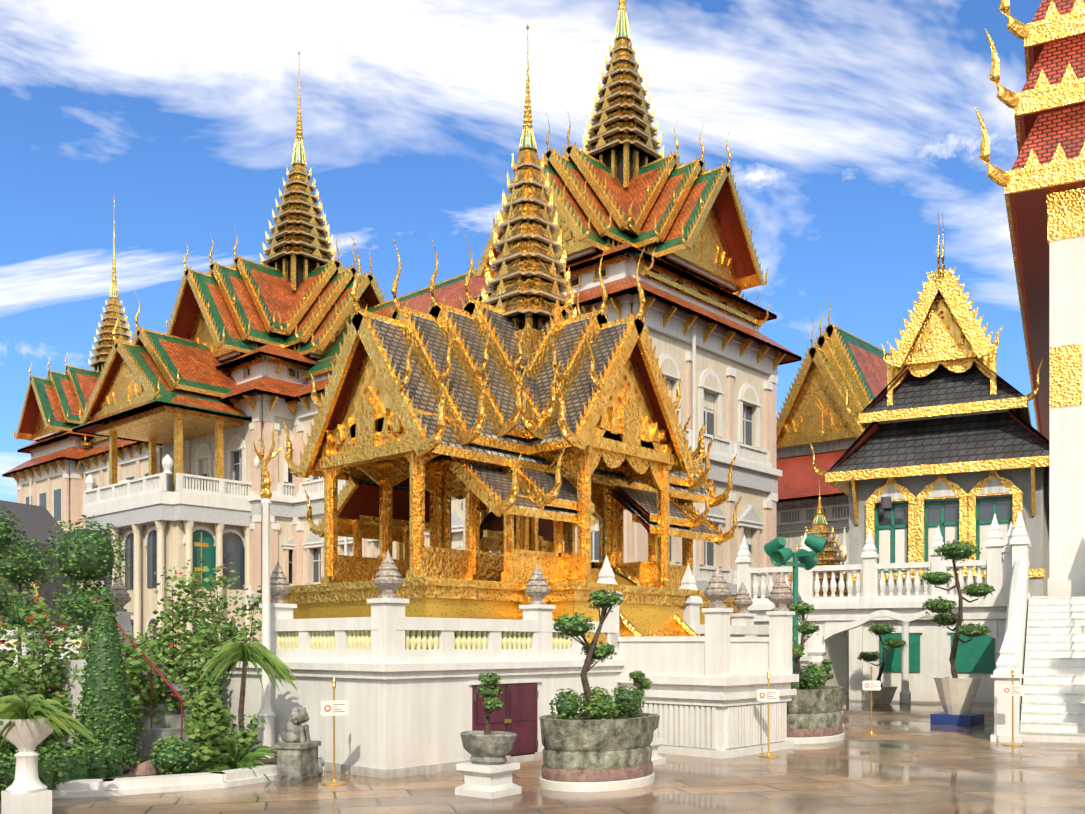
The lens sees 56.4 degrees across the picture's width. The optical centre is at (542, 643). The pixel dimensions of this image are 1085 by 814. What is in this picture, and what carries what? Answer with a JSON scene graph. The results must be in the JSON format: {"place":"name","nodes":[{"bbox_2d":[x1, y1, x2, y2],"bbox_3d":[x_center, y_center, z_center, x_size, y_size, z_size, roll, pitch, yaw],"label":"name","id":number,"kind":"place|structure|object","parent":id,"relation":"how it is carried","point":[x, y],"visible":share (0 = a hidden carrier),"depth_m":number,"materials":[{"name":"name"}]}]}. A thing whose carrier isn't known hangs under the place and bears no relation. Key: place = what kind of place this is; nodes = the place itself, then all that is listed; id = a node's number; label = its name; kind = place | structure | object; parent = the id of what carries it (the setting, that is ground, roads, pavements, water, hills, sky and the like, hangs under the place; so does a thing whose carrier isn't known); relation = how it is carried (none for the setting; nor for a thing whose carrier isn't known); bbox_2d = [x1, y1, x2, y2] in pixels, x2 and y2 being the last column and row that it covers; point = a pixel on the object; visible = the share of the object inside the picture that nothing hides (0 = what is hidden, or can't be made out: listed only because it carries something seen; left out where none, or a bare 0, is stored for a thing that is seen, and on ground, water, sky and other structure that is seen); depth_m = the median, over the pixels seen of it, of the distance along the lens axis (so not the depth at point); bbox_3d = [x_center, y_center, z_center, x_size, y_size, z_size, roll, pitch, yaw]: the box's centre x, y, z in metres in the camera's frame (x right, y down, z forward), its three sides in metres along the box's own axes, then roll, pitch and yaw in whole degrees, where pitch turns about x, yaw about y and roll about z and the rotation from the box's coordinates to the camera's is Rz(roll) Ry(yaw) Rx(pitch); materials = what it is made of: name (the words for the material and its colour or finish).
{"place":"outdoors","nodes":[
{"label":"outdoors","id":0,"kind":"place"},
{"bbox_2d":[75,436,148,588],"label":"palace building","id":1,"kind":"structure","parent":0,"point":[132,460],"depth_m":85.21,"materials":[{"name":"beige paint"}]},
{"bbox_2d":[284,269,487,585],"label":"palace building","id":2,"kind":"structure","parent":0,"point":[308,560],"depth_m":66.65,"materials":[{"name":"beige paint"}]},
{"bbox_2d":[0,0,1041,502],"label":"sky","id":3,"kind":"structure","parent":0,"point":[853,124],"materials":[{"name":"blue"}]},
{"bbox_2d":[0,689,1084,813],"bbox_3d":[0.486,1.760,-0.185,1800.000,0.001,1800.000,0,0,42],"label":"ground","id":4,"kind":"structure","parent":0,"point":[910,759],"depth_m":12.41,"materials":[{"name":"beige stone"}]},
{"bbox_2d":[0,506,26,617],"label":"topiary standard","id":5,"kind":"object","parent":4,"relation":"on","point":[6,535],"visible":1,"depth_m":16.54,"materials":[{"name":"green plant"}]},
{"bbox_2d":[0,623,40,704],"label":"flowering shrub","id":6,"kind":"object","parent":4,"relation":"on","point":[4,653],"visible":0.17,"depth_m":14.46,"materials":[{"name":"green plant"}]},
{"bbox_2d":[0,657,44,762],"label":"shrub","id":7,"kind":"object","parent":4,"relation":"on","point":[9,686],"visible":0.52,"depth_m":12.54,"materials":[{"name":"green plant"}]},
{"bbox_2d":[0,577,48,627],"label":"flowering shrub","id":8,"kind":"object","parent":4,"relation":"on","point":[28,596],"visible":0.08,"depth_m":61.23,"materials":[{"name":"green plant"}]},
{"bbox_2d":[0,536,55,666],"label":"topiary standard","id":9,"kind":"object","parent":4,"relation":"on","point":[25,567],"visible":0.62,"depth_m":20.27,"materials":[{"name":"green plant"}]},
{"bbox_2d":[0,500,76,625],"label":"roof","id":10,"kind":"structure","parent":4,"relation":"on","point":[38,522],"depth_m":66.84,"materials":[{"name":"grey"}]},
{"bbox_2d":[3,694,75,760],"bbox_3d":[-6.681,1.224,13.386,1.146,1.137,0.907,0,0,42],"label":"shrub","id":11,"kind":"object","parent":4,"relation":"on","point":[49,740],"visible":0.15,"depth_m":13.28,"materials":[{"name":"green plant"}]},
{"bbox_2d":[0,694,95,813],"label":"urn with spider plant","id":12,"kind":"object","parent":4,"relation":"on","point":[25,730],"visible":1,"depth_m":10.07,"materials":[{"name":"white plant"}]},
{"bbox_2d":[4,586,91,734],"bbox_3d":[-7.889,0.457,16.062,1.300,2.722,1.934,0,0,23],"label":"flowering shrub","id":13,"kind":"object","parent":4,"relation":"on","point":[51,671],"visible":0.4,"depth_m":16.00,"materials":[{"name":"green plant"}]},
{"bbox_2d":[2,197,131,625],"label":"palace wing","id":14,"kind":"structure","parent":4,"relation":"on","point":[48,476],"depth_m":93.02,"materials":[{"name":"white stone"}]},
{"bbox_2d":[0,574,133,666],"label":"garden wall","id":15,"kind":"structure","parent":4,"relation":"on","point":[119,589],"depth_m":19.04,"materials":[{"name":"white paint"}]},
{"bbox_2d":[38,515,129,658],"bbox_3d":[-7.925,-0.248,17.585,1.465,4.018,1.454,0,0,42],"label":"topiary standard","id":16,"kind":"object","parent":4,"relation":"on","point":[85,556],"visible":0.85,"depth_m":17.28,"materials":[{"name":"green plant"}]},
{"bbox_2d":[74,630,186,738],"bbox_3d":[-6.098,0.777,15.248,1.174,1.979,1.678,0,0,42],"label":"flowering shrub","id":17,"kind":"object","parent":4,"relation":"on","point":[136,674],"visible":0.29,"depth_m":15.06,"materials":[{"name":"green plant"}]},
{"bbox_2d":[124,631,170,657],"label":"shrub","id":18,"kind":"object","parent":4,"relation":"on","point":[146,641],"visible":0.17,"depth_m":18.39,"materials":[{"name":"green plant"}]},
{"bbox_2d":[138,563,228,687],"bbox_3d":[-5.839,0.231,16.761,1.483,3.072,1.808,0,0,24],"label":"flowering shrub","id":19,"kind":"object","parent":4,"relation":"on","point":[166,635],"visible":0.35,"depth_m":16.37,"materials":[{"name":"green plant"}]},
{"bbox_2d":[52,745,324,797],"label":"garden curb","id":20,"kind":"structure","parent":4,"relation":"on","point":[144,777],"depth_m":12.17,"materials":[{"name":"stone"}]},
{"bbox_2d":[4,742,16,755],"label":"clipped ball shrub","id":21,"kind":"object","parent":20,"relation":"on","point":[9,748],"visible":0.08,"depth_m":13.48,"materials":[{"name":"green plant"}]},
{"bbox_2d":[52,747,73,756],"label":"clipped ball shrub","id":22,"kind":"object","parent":20,"relation":"on","point":[67,748],"visible":0.02,"depth_m":12.19,"materials":[{"name":"green plant"}]},
{"bbox_2d":[0,736,128,800],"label":"hedge","id":23,"kind":"object","parent":20,"relation":"on","point":[99,762],"visible":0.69,"depth_m":11.91,"materials":[{"name":"green plant"}]},
{"bbox_2d":[70,587,143,766],"bbox_3d":[-5.825,0.462,13.474,0.973,2.431,0.954,0,0,42],"label":"topiary cone","id":24,"kind":"object","parent":20,"relation":"on","point":[105,710],"visible":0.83,"depth_m":13.29,"materials":[{"name":"green plant"}]},
{"bbox_2d":[148,734,200,774],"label":"clipped ball shrub","id":25,"kind":"object","parent":20,"relation":"on","point":[173,754],"visible":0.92,"depth_m":12.54,"materials":[{"name":"green plant"}]},
{"bbox_2d":[176,621,242,727],"bbox_3d":[-5.140,0.701,15.582,0.976,2.125,1.087,0,0,42],"label":"shrub","id":26,"kind":"object","parent":4,"relation":"on","point":[205,657],"visible":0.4,"depth_m":15.48,"materials":[{"name":"green plant"}]},
{"bbox_2d":[181,680,238,750],"bbox_3d":[-4.806,1.138,14.657,0.856,1.254,0.859,0,0,42],"label":"shrub","id":27,"kind":"object","parent":4,"relation":"on","point":[209,707],"visible":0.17,"depth_m":14.51,"materials":[{"name":"green plant"}]},
{"bbox_2d":[173,559,261,646],"bbox_3d":[-5.501,0.142,17.819,1.566,3.246,1.754,0,0,42],"label":"shrub","id":28,"kind":"object","parent":4,"relation":"on","point":[233,630],"visible":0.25,"depth_m":17.81,"materials":[{"name":"green plant"}]},
{"bbox_2d":[183,713,266,769],"bbox_3d":[-4.175,1.334,13.194,1.019,0.904,0.912,0,0,42],"label":"shrub","id":29,"kind":"object","parent":4,"relation":"on","point":[214,732],"visible":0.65,"depth_m":13.10,"materials":[{"name":"green plant"}]},
{"bbox_2d":[72,51,387,656],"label":"chakri pavilion","id":30,"kind":"structure","parent":4,"relation":"on","point":[202,388],"depth_m":67.69,"materials":[{"name":"white stone"}]},
{"bbox_2d":[185,641,297,782],"bbox_3d":[-4.243,0.891,13.513,1.870,1.868,1.710,0,0,2],"label":"palm tree","id":31,"kind":"object","parent":4,"relation":"on","point":[230,655],"visible":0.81,"depth_m":13.42,"materials":[{"name":"green plant"}]},
{"bbox_2d":[253,419,284,758],"bbox_3d":[-3.966,-0.735,14.699,0.439,4.991,0.456,0,0,-15],"label":"lamp post","id":32,"kind":"object","parent":4,"relation":"on","point":[266,734],"visible":0.92,"depth_m":14.62,"materials":[{"name":"white metal"}]},
{"bbox_2d":[274,707,320,781],"bbox_3d":[-3.184,1.293,13.190,0.400,0.935,0.500,0,0,17],"label":"stone lion statue","id":33,"kind":"object","parent":4,"relation":"on","point":[297,755],"visible":1,"depth_m":13.07,"materials":[{"name":"grey stone"}]},
{"bbox_2d":[320,678,348,785],"bbox_3d":[-2.620,1.090,12.732,0.318,1.340,0.314,0,0,17],"label":"sign post","id":34,"kind":"object","parent":4,"relation":"on","point":[334,708],"visible":1,"depth_m":12.72,"materials":[{"name":"gold metal"}]},
{"bbox_2d":[23,550,811,778],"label":"terrace wall","id":35,"kind":"structure","parent":4,"relation":"on","point":[406,688],"depth_m":15.10,"materials":[{"name":"white stone"}]},
{"bbox_2d":[270,22,741,643],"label":"golden pavilion","id":36,"kind":"structure","parent":35,"relation":"on","point":[532,410],"depth_m":17.64,"materials":[{"name":"gold metal"}]},
{"bbox_2d":[455,672,521,798],"bbox_3d":[-0.634,1.047,11.867,0.756,1.428,0.601,0,0,42],"label":"potted bonsai","id":37,"kind":"object","parent":4,"relation":"on","point":[488,771],"visible":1,"depth_m":11.71,"materials":[{"name":"white stone"}]},
{"bbox_2d":[539,588,654,791],"bbox_3d":[0.703,0.528,12.814,1.259,2.464,1.784,0,0,42],"label":"stone planter","id":38,"kind":"object","parent":4,"relation":"on","point":[602,741],"visible":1,"depth_m":12.32,"materials":[{"name":"stone"}]},
{"bbox_2d":[628,670,664,765],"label":"potted plant","id":39,"kind":"object","parent":4,"relation":"on","point":[644,684],"visible":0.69,"depth_m":14.80,"materials":[{"name":"green plant"}]},
{"bbox_2d":[757,671,779,757],"bbox_3d":[3.537,1.090,15.846,0.314,1.340,0.318,0,0,-21],"label":"sign post","id":40,"kind":"object","parent":4,"relation":"on","point":[768,695],"visible":1,"depth_m":15.82,"materials":[{"name":"gold metal"}]},
{"bbox_2d":[764,534,827,684],"bbox_3d":[5.036,-0.198,20.179,1.136,3.917,1.055,0,0,0],"label":"floodlight mast","id":41,"kind":"object","parent":4,"relation":"on","point":[777,552],"visible":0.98,"depth_m":20.11,"materials":[{"name":"green metal"}]},
{"bbox_2d":[787,602,844,743],"bbox_3d":[4.758,0.484,18.744,1.464,2.553,2.268,0,0,42],"label":"stone planter","id":42,"kind":"object","parent":4,"relation":"on","point":[814,708],"visible":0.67,"depth_m":18.11,"materials":[{"name":"stone"}]},
{"bbox_2d":[788,481,848,688],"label":"spire","id":43,"kind":"structure","parent":4,"relation":"on","point":[828,555],"depth_m":40.64,"materials":[{"name":"gold metal"}]},
{"bbox_2d":[819,659,843,728],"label":"potted plant","id":44,"kind":"object","parent":4,"relation":"on","point":[827,668],"visible":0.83,"depth_m":20.98,"materials":[{"name":"green plant"}]},
{"bbox_2d":[840,527,848,582],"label":"white chedi","id":45,"kind":"structure","parent":4,"relation":"on","point":[845,547],"depth_m":47.09,"materials":[{"name":"white paint"}]},
{"bbox_2d":[862,666,880,734],"bbox_3d":[6.379,1.090,19.627,0.324,1.340,0.323,0,0,42],"label":"sign post","id":46,"kind":"object","parent":4,"relation":"on","point":[871,685],"visible":1,"depth_m":19.60,"materials":[{"name":"gold metal"}]},
{"bbox_2d":[857,622,907,703],"bbox_3d":[10.001,0.562,29.839,1.525,2.397,0.847,0,0,-14],"label":"potted bonsai tree","id":47,"kind":"object","parent":4,"relation":"on","point":[884,694],"depth_m":29.65,"materials":[{"name":"plant"}]},
{"bbox_2d":[735,511,1084,743],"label":"balustraded terrace","id":48,"kind":"structure","parent":4,"relation":"on","point":[1041,646],"depth_m":23.77,"materials":[{"name":"stone"}]},
{"bbox_2d":[809,211,1048,702],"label":"hall","id":49,"kind":"structure","parent":4,"relation":"on","point":[952,442],"depth_m":30.55,"materials":[{"name":"white paint"}]},
{"bbox_2d":[921,539,995,725],"bbox_3d":[9.122,-0.270,22.229,1.537,4.060,1.469,0,0,42],"label":"cloud tree","id":50,"kind":"object","parent":4,"relation":"on","point":[957,695],"visible":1,"depth_m":22.04,"materials":[{"name":"green plant"}]},
{"bbox_2d":[1001,668,1023,745],"bbox_3d":[8.164,1.090,17.581,0.314,1.340,0.318,0,0,-16],"label":"sign post","id":51,"kind":"object","parent":4,"relation":"on","point":[1012,690],"visible":1,"depth_m":17.57,"materials":[{"name":"gold metal"}]},
{"bbox_2d":[975,0,1084,596],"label":"throne hall","id":52,"kind":"structure","parent":4,"relation":"on","point":[1042,181],"depth_m":23.54,"materials":[{"name":"white paint"}]},
{"bbox_2d":[462,0,801,597],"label":"palace building","id":53,"kind":"structure","parent":0,"point":[623,188],"depth_m":52.53,"materials":[{"name":"white paint"}]},
{"bbox_2d":[776,293,889,590],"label":"hall","id":54,"kind":"structure","parent":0,"point":[821,420],"depth_m":66.21,"materials":[{"name":"gold tile"}]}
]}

